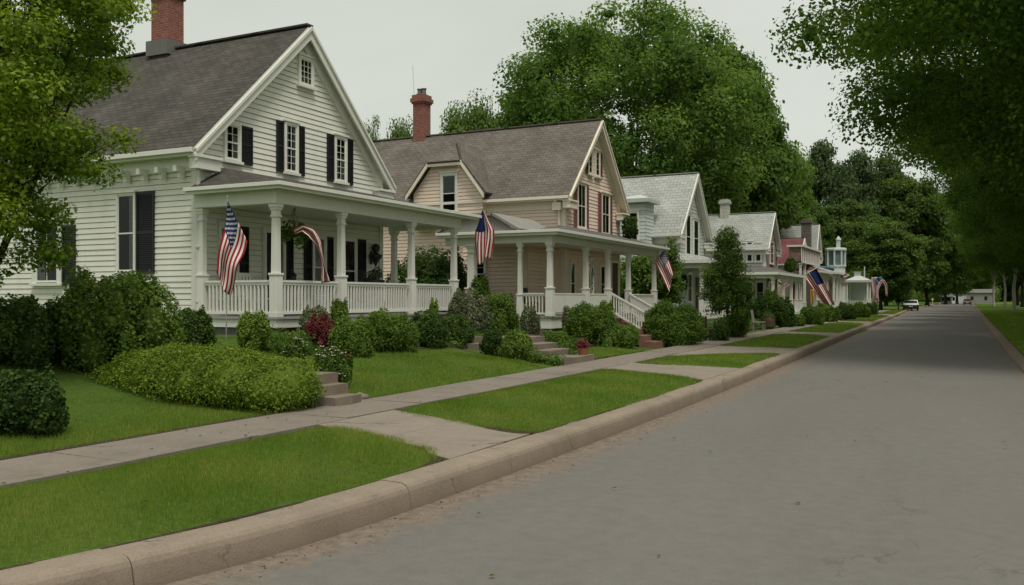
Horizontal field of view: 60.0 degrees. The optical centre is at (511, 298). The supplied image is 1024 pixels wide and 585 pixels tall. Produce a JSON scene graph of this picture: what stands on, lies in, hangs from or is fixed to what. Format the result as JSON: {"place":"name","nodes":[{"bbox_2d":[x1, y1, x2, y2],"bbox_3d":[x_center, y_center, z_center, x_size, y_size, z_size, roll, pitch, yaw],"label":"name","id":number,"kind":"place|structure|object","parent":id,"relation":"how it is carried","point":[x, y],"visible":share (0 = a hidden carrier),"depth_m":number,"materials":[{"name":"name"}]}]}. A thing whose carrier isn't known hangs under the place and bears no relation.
{"place":"outdoors","nodes":[
{"label":"outdoors","id":0,"kind":"place"},
{"bbox_2d":[0,346,294,459],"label":"lawn","id":1,"kind":"structure","parent":0,"point":[78,381],"depth_m":11.43,"materials":[{"name":"plant"}]},
{"bbox_2d":[0,293,63,370],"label":"shrub","id":2,"kind":"object","parent":1,"relation":"on","point":[28,333],"visible":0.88,"depth_m":12.96,"materials":[{"name":"green plant"}]},
{"bbox_2d":[0,363,69,437],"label":"round bush","id":3,"kind":"object","parent":1,"relation":"on","point":[33,402],"visible":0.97,"depth_m":9.21,"materials":[{"name":"green plant"}]},
{"bbox_2d":[0,0,156,287],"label":"leafy tree","id":4,"kind":"object","parent":1,"relation":"on","point":[41,60],"visible":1,"depth_m":11.86,"materials":[{"name":"green plant"}]},
{"bbox_2d":[49,265,187,374],"bbox_3d":[-6.400,0.350,14.166,2.151,1.780,2.014,0,0,27],"label":"tall shrub","id":5,"kind":"object","parent":1,"relation":"on","point":[118,315],"visible":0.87,"depth_m":13.68,"materials":[{"name":"green plant"}]},
{"bbox_2d":[84,341,326,413],"bbox_3d":[-4.469,1.171,12.583,4.248,1.141,1.847,0,0,29],"label":"rounded hedge","id":6,"kind":"object","parent":1,"relation":"on","point":[234,378],"visible":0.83,"depth_m":11.82,"materials":[{"name":"green plant"}]},
{"bbox_2d":[260,347,543,397],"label":"lawn","id":7,"kind":"structure","parent":0,"point":[454,362],"depth_m":16.94,"materials":[{"name":"plant"}]},
{"bbox_2d":[283,334,306,364],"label":"flower bush","id":8,"kind":"object","parent":7,"relation":"on","point":[294,347],"visible":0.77,"depth_m":16.08,"materials":[{"name":"green plant"}]},
{"bbox_2d":[304,312,334,350],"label":"red shrub","id":9,"kind":"object","parent":7,"relation":"on","point":[319,328],"visible":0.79,"depth_m":18.33,"materials":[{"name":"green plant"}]},
{"bbox_2d":[312,345,350,387],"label":"flower bush","id":10,"kind":"object","parent":7,"relation":"on","point":[334,361],"visible":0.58,"depth_m":13.51,"materials":[{"name":"green plant"}]},
{"bbox_2d":[327,314,376,358],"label":"shrub","id":11,"kind":"object","parent":7,"relation":"on","point":[357,338],"visible":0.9,"depth_m":18.01,"materials":[{"name":"green plant"}]},
{"bbox_2d":[500,329,534,361],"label":"round bush","id":12,"kind":"object","parent":7,"relation":"on","point":[516,345],"visible":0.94,"depth_m":19.99,"materials":[{"name":"green plant"}]},
{"bbox_2d":[0,310,889,486],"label":"sidewalk","id":13,"kind":"structure","parent":0,"point":[29,469],"depth_m":10.29,"materials":[{"name":"concrete"}]},
{"bbox_2d":[7,0,997,204],"label":"sky","id":14,"kind":"structure","parent":0,"point":[450,49],"materials":[{"name":"white"}]},
{"bbox_2d":[165,303,1023,584],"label":"road","id":15,"kind":"structure","parent":0,"point":[934,495],"depth_m":7.45,"materials":[{"name":"asphalt"}]},
{"bbox_2d":[208,299,1019,408],"bbox_3d":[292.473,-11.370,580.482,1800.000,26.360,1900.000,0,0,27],"label":"ground","id":16,"kind":"structure","parent":0,"point":[229,340],"depth_m":22.70,"materials":[{"name":"soil"}]},
{"bbox_2d":[170,305,216,347],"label":"shrub","id":17,"kind":"object","parent":16,"relation":"on","point":[199,327],"visible":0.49,"depth_m":16.14,"materials":[{"name":"green plant"}]},
{"bbox_2d":[0,427,443,569],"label":"verge","id":18,"kind":"structure","parent":16,"relation":"on","point":[199,524],"depth_m":6.27,"materials":[{"name":"plant"}]},
{"bbox_2d":[216,196,246,338],"bbox_3d":[-5.765,-0.617,18.314,0.613,3.028,0.227,0,0,0],"label":"flag","id":19,"kind":"object","parent":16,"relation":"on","point":[232,247],"visible":0.99,"depth_m":18.31,"materials":[{"name":"fabric"}]},
{"bbox_2d":[0,0,481,334],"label":"white house","id":20,"kind":"structure","parent":16,"relation":"on","point":[265,132],"depth_m":23.11,"materials":[{"name":"paint"}]},
{"bbox_2d":[29,219,62,285],"bbox_3d":[-12.322,-1.195,23.492,1.250,1.730,0.130,0,0,27],"label":"window","id":21,"kind":"structure","parent":20,"relation":"in","point":[53,278],"depth_m":23.50,"materials":[{"name":"white paint"}]},
{"bbox_2d":[113,190,137,275],"bbox_3d":[-9.639,-1.625,22.140,0.760,2.110,0.130,0,0,27],"label":"window","id":22,"kind":"structure","parent":20,"relation":"in","point":[125,200],"depth_m":22.18,"materials":[{"name":"glass"}]},
{"bbox_2d":[216,221,240,299],"bbox_3d":[-7.003,-0.918,21.960,0.130,1.915,0.750,0,0,27],"label":"window","id":23,"kind":"structure","parent":20,"relation":"in","point":[220,225],"depth_m":21.68,"materials":[{"name":"white paint"}]},
{"bbox_2d":[221,122,243,164],"bbox_3d":[-6.945,-3.862,22.076,0.130,1.025,0.650,0,0,27],"label":"window","id":24,"kind":"structure","parent":20,"relation":"in","point":[232,135],"depth_m":22.09,"materials":[{"name":"white paint"}]},
{"bbox_2d":[262,227,285,314],"bbox_3d":[-6.247,-0.705,23.415,0.130,2.270,0.880,0,0,27],"label":"door","id":25,"kind":"structure","parent":20,"relation":"in","point":[266,232],"depth_m":23.20,"materials":[{"name":"black paint"}]},
{"bbox_2d":[282,119,300,176],"bbox_3d":[-5.966,-4.067,24.018,0.130,1.475,0.640,0,0,27],"label":"window","id":26,"kind":"structure","parent":20,"relation":"in","point":[291,128],"depth_m":24.02,"materials":[{"name":"white paint"}]},
{"bbox_2d":[281,208,309,249],"bbox_3d":[-5.359,-1.703,21.809,0.663,1.038,0.751,0,0,27],"label":"hanging basket","id":27,"kind":"object","parent":20,"relation":"hanging from","point":[288,234],"visible":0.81,"depth_m":21.67,"materials":[{"name":"green plant"}]},
{"bbox_2d":[296,52,316,90],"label":"window","id":28,"kind":"structure","parent":20,"relation":"in","point":[305,63],"depth_m":24.54,"materials":[{"name":"white paint"}]},
{"bbox_2d":[292,207,329,282],"bbox_3d":[-4.657,-1.231,20.501,0.916,1.759,0.201,0,0,2],"label":"flag","id":29,"kind":"object","parent":20,"relation":"hanging from","point":[311,234],"visible":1,"depth_m":20.50,"materials":[{"name":"fabric"}]},
{"bbox_2d":[310,233,328,299],"bbox_3d":[-5.433,-0.892,25.076,0.130,1.865,0.690,0,0,27],"label":"window","id":30,"kind":"structure","parent":20,"relation":"in","point":[316,259],"depth_m":25.07,"materials":[{"name":"white paint"}]},
{"bbox_2d":[332,133,349,185],"bbox_3d":[-4.998,-4.058,25.938,0.130,1.455,0.660,0,0,27],"label":"window","id":31,"kind":"structure","parent":20,"relation":"in","point":[340,140],"depth_m":25.94,"materials":[{"name":"white paint"}]},
{"bbox_2d":[345,235,358,304],"bbox_3d":[-4.798,-0.828,26.336,0.130,2.035,0.750,0,0,27],"label":"window","id":32,"kind":"structure","parent":20,"relation":"in","point":[351,242],"depth_m":26.45,"materials":[{"name":"glass"}]},
{"bbox_2d":[360,266,384,312],"bbox_3d":[-4.042,-0.250,25.758,0.720,1.359,0.720,0,0,27],"label":"urn planter","id":33,"kind":"object","parent":20,"relation":"on","point":[376,276],"visible":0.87,"depth_m":25.63,"materials":[{"name":"white paint"}]},
{"bbox_2d":[236,310,271,353],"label":"shrub","id":34,"kind":"object","parent":16,"relation":"on","point":[253,330],"visible":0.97,"depth_m":17.20,"materials":[{"name":"green plant"}]},
{"bbox_2d":[308,371,361,406],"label":"stone steps","id":35,"kind":"structure","parent":16,"relation":"on","point":[337,393],"depth_m":12.44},
{"bbox_2d":[384,114,412,140],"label":"background tree","id":36,"kind":"object","parent":16,"relation":"on","point":[398,131],"visible":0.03,"depth_m":76.76,"materials":[{"name":"green plant"}]},
{"bbox_2d":[401,244,466,311],"bbox_3d":[-2.693,-0.553,33.261,3.032,3.039,2.656,0,0,-29],"label":"shrub","id":37,"kind":"object","parent":16,"relation":"on","point":[430,269],"visible":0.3,"depth_m":32.65,"materials":[{"name":"green plant"}]},
{"bbox_2d":[0,310,907,584],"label":"kerb","id":38,"kind":"structure","parent":16,"relation":"on","point":[166,559],"depth_m":6.53,"materials":[{"name":"concrete"}]},
{"bbox_2d":[439,88,499,135],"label":"background tree","id":39,"kind":"object","parent":16,"relation":"on","point":[478,118],"visible":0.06,"depth_m":71.11,"materials":[{"name":"green plant"}]},
{"bbox_2d":[468,273,490,298],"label":"shrub","id":40,"kind":"object","parent":16,"relation":"on","point":[481,286],"visible":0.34,"depth_m":31.36,"materials":[{"name":"green plant"}]},
{"bbox_2d":[478,328,502,355],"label":"shrub","id":41,"kind":"object","parent":16,"relation":"on","point":[490,341],"visible":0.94,"depth_m":21.63,"materials":[{"name":"green plant"}]},
{"bbox_2d":[0,310,1023,568],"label":"grass","id":42,"kind":"structure","parent":16,"relation":"on","point":[1008,326],"depth_m":9.01,"materials":[{"name":"plant"}]},
{"bbox_2d":[372,78,669,330],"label":"beige house","id":43,"kind":"structure","parent":16,"relation":"on","point":[551,200],"depth_m":36.97,"materials":[{"name":"paint"}]},
{"bbox_2d":[439,171,458,210],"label":"window","id":44,"kind":"structure","parent":43,"relation":"in","point":[448,180],"depth_m":37.14,"materials":[{"name":"white paint"}]},
{"bbox_2d":[475,208,493,264],"bbox_3d":[-0.843,-1.982,28.346,0.630,1.839,0.356,0,0,-20],"label":"flag","id":45,"kind":"object","parent":43,"relation":"attached to","point":[484,238],"visible":1,"depth_m":28.30,"materials":[{"name":"fabric"}]},
{"bbox_2d":[577,181,587,229],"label":"window","id":46,"kind":"structure","parent":43,"relation":"in","point":[582,186],"depth_m":36.76,"materials":[{"name":"beige paint"}]},
{"bbox_2d":[589,257,597,293],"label":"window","id":47,"kind":"structure","parent":43,"relation":"in","point":[593,278],"depth_m":37.82,"materials":[{"name":"glass"}]},
{"bbox_2d":[601,191,610,233],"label":"window","id":48,"kind":"structure","parent":43,"relation":"in","point":[605,196],"depth_m":39.20,"materials":[{"name":"beige paint"}]},
{"bbox_2d":[610,260,618,311],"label":"door","id":49,"kind":"structure","parent":43,"relation":"in","point":[614,263],"depth_m":40.32,"materials":[{"name":"brown wood"}]},
{"bbox_2d":[621,216,638,238],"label":"roof planter","id":50,"kind":"object","parent":43,"relation":"on","point":[629,227],"visible":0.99,"depth_m":40.20,"materials":[{"name":"green plant"}]},
{"bbox_2d":[650,246,672,291],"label":"flag","id":51,"kind":"object","parent":43,"relation":"attached to","point":[663,264],"visible":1,"depth_m":40.60,"materials":[{"name":"fabric"}]},
{"bbox_2d":[280,326,761,352],"bbox_3d":[4.600,1.259,33.019,4.628,0.993,33.120,0,0,32],"label":"flower bed","id":52,"kind":"object","parent":16,"relation":"on","point":[544,330],"visible":0.07,"depth_m":26.29,"materials":[{"name":"soil"}]},
{"bbox_2d":[296,304,331,337],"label":"shrub","id":53,"kind":"object","parent":52,"relation":"on","point":[318,311],"visible":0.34,"depth_m":19.79,"materials":[{"name":"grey plant"}]},
{"bbox_2d":[330,297,349,323],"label":"shrub","id":54,"kind":"object","parent":52,"relation":"on","point":[338,308],"visible":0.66,"depth_m":21.05,"materials":[{"name":"green plant"}]},
{"bbox_2d":[366,307,420,352],"bbox_3d":[-2.786,0.744,19.785,1.335,1.106,1.297,0,0,27],"label":"shrub","id":55,"kind":"object","parent":52,"relation":"on","point":[396,331],"visible":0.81,"depth_m":19.48,"materials":[{"name":"green plant"}]},
{"bbox_2d":[410,308,449,348],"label":"shrub","id":56,"kind":"object","parent":52,"relation":"on","point":[432,326],"visible":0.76,"depth_m":21.25,"materials":[{"name":"green plant"}]},
{"bbox_2d":[443,312,475,344],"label":"shrub","id":57,"kind":"object","parent":52,"relation":"on","point":[460,327],"visible":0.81,"depth_m":22.80,"materials":[{"name":"green plant"}]},
{"bbox_2d":[444,286,492,334],"bbox_3d":[-1.268,0.401,25.490,1.415,1.479,1.261,0,0,-18],"label":"shrub","id":58,"kind":"object","parent":52,"relation":"on","point":[470,304],"visible":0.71,"depth_m":25.09,"materials":[{"name":"green plant"}]},
{"bbox_2d":[483,291,519,334],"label":"shrub","id":59,"kind":"object","parent":52,"relation":"on","point":[503,310],"visible":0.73,"depth_m":26.09,"materials":[{"name":"green plant"}]},
{"bbox_2d":[245,319,761,365],"bbox_3d":[3.872,1.121,31.612,5.507,1.299,33.217,0,0,27],"label":"ground cover","id":60,"kind":"object","parent":52,"relation":"on","point":[277,338],"visible":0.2,"depth_m":20.23,"materials":[{"name":"green plant"}]},
{"bbox_2d":[519,305,540,334],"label":"shrub","id":61,"kind":"object","parent":52,"relation":"on","point":[529,322],"visible":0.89,"depth_m":27.37,"materials":[{"name":"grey plant"}]},
{"bbox_2d":[562,300,619,343],"bbox_3d":[2.417,0.769,26.858,1.621,1.480,1.508,0,0,-31],"label":"shrub","id":62,"kind":"object","parent":52,"relation":"on","point":[586,318],"visible":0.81,"depth_m":26.42,"materials":[{"name":"green plant"}]},
{"bbox_2d":[747,294,768,325],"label":"shrub","id":63,"kind":"object","parent":52,"relation":"on","point":[759,307],"visible":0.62,"depth_m":45.69,"materials":[{"name":"green plant"}]},
{"bbox_2d":[487,79,584,129],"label":"background tree","id":64,"kind":"object","parent":16,"relation":"on","point":[513,120],"visible":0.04,"depth_m":84.18,"materials":[{"name":"green plant"}]},
{"bbox_2d":[501,336,572,364],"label":"stone steps","id":65,"kind":"structure","parent":16,"relation":"on","point":[539,342],"depth_m":21.65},
{"bbox_2d":[401,370,700,434],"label":"verge","id":66,"kind":"structure","parent":16,"relation":"on","point":[562,423],"depth_m":11.98,"materials":[{"name":"plant"}]},
{"bbox_2d":[543,329,573,347],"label":"shrub","id":67,"kind":"object","parent":16,"relation":"on","point":[560,338],"visible":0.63,"depth_m":23.49,"materials":[{"name":"green plant"}]},
{"bbox_2d":[318,314,893,459],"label":"crossing walk","id":68,"kind":"structure","parent":16,"relation":"on","point":[449,439],"depth_m":10.39,"materials":[{"name":"concrete"}]},
{"bbox_2d":[604,322,640,348],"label":"shrub","id":69,"kind":"object","parent":16,"relation":"on","point":[626,335],"visible":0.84,"depth_m":26.21,"materials":[{"name":"green plant"}]},
{"bbox_2d":[492,0,781,215],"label":"broad tree","id":70,"kind":"object","parent":16,"relation":"on","point":[581,53],"visible":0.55,"depth_m":76.70,"materials":[{"name":"green plant"}]},
{"bbox_2d":[620,253,664,307],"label":"tree","id":71,"kind":"object","parent":16,"relation":"on","point":[641,275],"visible":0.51,"depth_m":45.02,"materials":[{"name":"green plant"}]},
{"bbox_2d":[636,328,667,347],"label":"brick steps","id":72,"kind":"structure","parent":16,"relation":"on","point":[645,340],"depth_m":27.38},
{"bbox_2d":[657,236,687,307],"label":"slender tree","id":73,"kind":"object","parent":16,"relation":"on","point":[673,293],"visible":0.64,"depth_m":43.82,"materials":[{"name":"green plant"}]},
{"bbox_2d":[641,300,706,346],"bbox_3d":[5.179,0.830,28.604,2.201,1.546,2.231,0,0,27],"label":"round bush","id":74,"kind":"object","parent":16,"relation":"on","point":[681,324],"visible":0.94,"depth_m":27.95,"materials":[{"name":"green plant"}]},
{"bbox_2d":[620,172,730,322],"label":"pale grey house","id":75,"kind":"structure","parent":16,"relation":"on","point":[662,207],"depth_m":51.01,"materials":[{"name":"paint"}]},
{"bbox_2d":[637,354,775,367],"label":"verge","id":76,"kind":"structure","parent":16,"relation":"on","point":[711,362],"depth_m":20.31,"materials":[{"name":"plant"}]},
{"bbox_2d":[711,320,729,340],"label":"shrub","id":77,"kind":"object","parent":16,"relation":"on","point":[720,332],"visible":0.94,"depth_m":30.83,"materials":[{"name":"green plant"}]},
{"bbox_2d":[696,225,756,336],"bbox_3d":[8.070,-0.560,33.487,2.281,4.419,2.171,0,0,0],"label":"columnar tree","id":78,"kind":"object","parent":16,"relation":"on","point":[722,274],"visible":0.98,"depth_m":33.22,"materials":[{"name":"green plant"}]},
{"bbox_2d":[652,39,817,236],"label":"background tree","id":79,"kind":"object","parent":16,"relation":"on","point":[768,196],"visible":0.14,"depth_m":87.78,"materials":[{"name":"green plant"}]},
{"bbox_2d":[729,303,750,336],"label":"shrub","id":80,"kind":"object","parent":16,"relation":"on","point":[742,331],"visible":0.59,"depth_m":33.82,"materials":[{"name":"green plant"}]},
{"bbox_2d":[706,199,806,314],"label":"white brick house","id":81,"kind":"structure","parent":16,"relation":"on","point":[760,236],"depth_m":73.16,"materials":[{"name":"grey paint"}]},
{"bbox_2d":[737,141,818,226],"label":"background tree","id":82,"kind":"object","parent":16,"relation":"on","point":[804,200],"visible":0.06,"depth_m":96.49,"materials":[{"name":"green plant"}]},
{"bbox_2d":[771,296,796,327],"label":"shrub","id":83,"kind":"object","parent":16,"relation":"on","point":[783,310],"visible":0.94,"depth_m":45.60,"materials":[{"name":"green plant"}]},
{"bbox_2d":[778,219,831,307],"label":"red roof house","id":84,"kind":"structure","parent":16,"relation":"on","point":[803,253],"depth_m":82.98,"materials":[{"name":"beige paint"}]},
{"bbox_2d":[806,266,834,305],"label":"flag","id":85,"kind":"object","parent":84,"relation":"attached to","point":[814,280],"visible":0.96,"depth_m":80.05,"materials":[{"name":"fabric"}]},
{"bbox_2d":[799,305,825,324],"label":"shrub","id":86,"kind":"object","parent":16,"relation":"on","point":[813,315],"visible":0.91,"depth_m":49.60,"materials":[{"name":"green plant"}]},
{"bbox_2d":[780,224,848,306],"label":"white shingle house","id":87,"kind":"structure","parent":16,"relation":"on","point":[835,258],"depth_m":94.28,"materials":[{"name":"paint"}]},
{"bbox_2d":[802,201,836,278],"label":"background tree","id":88,"kind":"object","parent":16,"relation":"on","point":[822,217],"visible":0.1,"depth_m":122.95,"materials":[{"name":"green plant"}]},
{"bbox_2d":[801,137,858,209],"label":"background tree","id":89,"kind":"object","parent":16,"relation":"on","point":[834,186],"visible":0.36,"depth_m":162.31,"materials":[{"name":"green plant"}]},
{"bbox_2d":[819,198,888,275],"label":"background tree","id":90,"kind":"object","parent":16,"relation":"on","point":[842,219],"visible":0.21,"depth_m":126.63,"materials":[{"name":"green plant"}]},
{"bbox_2d":[827,148,887,218],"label":"background tree","id":91,"kind":"object","parent":16,"relation":"on","point":[864,169],"visible":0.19,"depth_m":169.69,"materials":[{"name":"green plant"}]},
{"bbox_2d":[845,266,872,304],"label":"pavilion","id":92,"kind":"structure","parent":16,"relation":"on","point":[859,287],"depth_m":101.50,"materials":[{"name":"grey paint"}]},
{"bbox_2d":[844,315,885,321],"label":"verge","id":93,"kind":"structure","parent":16,"relation":"on","point":[867,320],"depth_m":61.03,"materials":[{"name":"plant"}]},
{"bbox_2d":[838,301,857,319],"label":"shrub","id":94,"kind":"object","parent":93,"relation":"on","point":[848,311],"visible":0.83,"depth_m":59.53,"materials":[{"name":"green plant"}]},
{"bbox_2d":[840,217,927,309],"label":"background tree","id":95,"kind":"object","parent":16,"relation":"on","point":[896,266],"visible":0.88,"depth_m":114.68,"materials":[{"name":"green plant"}]},
{"bbox_2d":[869,151,920,305],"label":"background tree","id":96,"kind":"object","parent":16,"relation":"on","point":[886,170],"visible":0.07,"depth_m":177.43,"materials":[{"name":"green plant"}]},
{"bbox_2d":[872,172,956,305],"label":"background tree","id":97,"kind":"object","parent":16,"relation":"on","point":[899,194],"visible":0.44,"depth_m":165.08,"materials":[{"name":"green plant"}]},
{"bbox_2d":[848,285,1020,301],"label":"woodland","id":98,"kind":"object","parent":16,"relation":"on","point":[919,296],"visible":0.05,"depth_m":355.65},
{"bbox_2d":[914,192,967,305],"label":"background tree","id":99,"kind":"object","parent":16,"relation":"on","point":[951,262],"visible":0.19,"depth_m":186.18,"materials":[{"name":"green plant"}]},
{"bbox_2d":[938,247,979,304],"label":"background tree","id":100,"kind":"object","parent":16,"relation":"on","point":[963,283],"visible":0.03,"depth_m":234.93,"materials":[{"name":"green plant"}]},
{"bbox_2d":[966,289,994,302],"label":"building","id":101,"kind":"structure","parent":16,"relation":"on","point":[980,296],"depth_m":290.23,"materials":[{"name":"paint"}]},
{"bbox_2d":[972,304,1023,372],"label":"kerb","id":102,"kind":"structure","parent":16,"relation":"on","point":[1015,354],"depth_m":30.94,"materials":[{"name":"concrete"}]},
{"bbox_2d":[974,303,1023,354],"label":"lawn","id":103,"kind":"structure","parent":0,"point":[988,307],"depth_m":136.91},
{"bbox_2d":[764,0,1023,198],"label":"street tree","id":104,"kind":"object","parent":103,"relation":"on","point":[955,93],"visible":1,"depth_m":26.23,"materials":[{"name":"green plant"}]},
{"bbox_2d":[866,0,1023,205],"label":"street tree","id":105,"kind":"object","parent":103,"relation":"on","point":[981,181],"visible":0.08,"depth_m":38.95,"materials":[{"name":"green plant"}]},
{"bbox_2d":[924,157,1023,238],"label":"street tree","id":106,"kind":"object","parent":103,"relation":"on","point":[1003,210],"visible":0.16,"depth_m":50.74,"materials":[{"name":"green plant"}]},
{"bbox_2d":[931,161,1023,248],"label":"street tree","id":107,"kind":"object","parent":103,"relation":"on","point":[987,229],"visible":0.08,"depth_m":61.65,"materials":[{"name":"green plant"}]},
{"bbox_2d":[933,179,1023,262],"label":"street tree","id":108,"kind":"object","parent":103,"relation":"on","point":[1001,239],"visible":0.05,"depth_m":77.23,"materials":[{"name":"green plant"}]},
{"bbox_2d":[944,192,1023,268],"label":"street tree","id":109,"kind":"object","parent":103,"relation":"on","point":[977,243],"visible":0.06,"depth_m":91.73,"materials":[{"name":"green plant"}]},
{"bbox_2d":[949,213,1023,279],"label":"street tree","id":110,"kind":"object","parent":103,"relation":"on","point":[1008,266],"visible":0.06,"depth_m":109.61,"materials":[{"name":"green plant"}]},
{"bbox_2d":[958,237,1023,275],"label":"street tree","id":111,"kind":"object","parent":103,"relation":"on","point":[994,267],"visible":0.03,"depth_m":127.97,"materials":[{"name":"green plant"}]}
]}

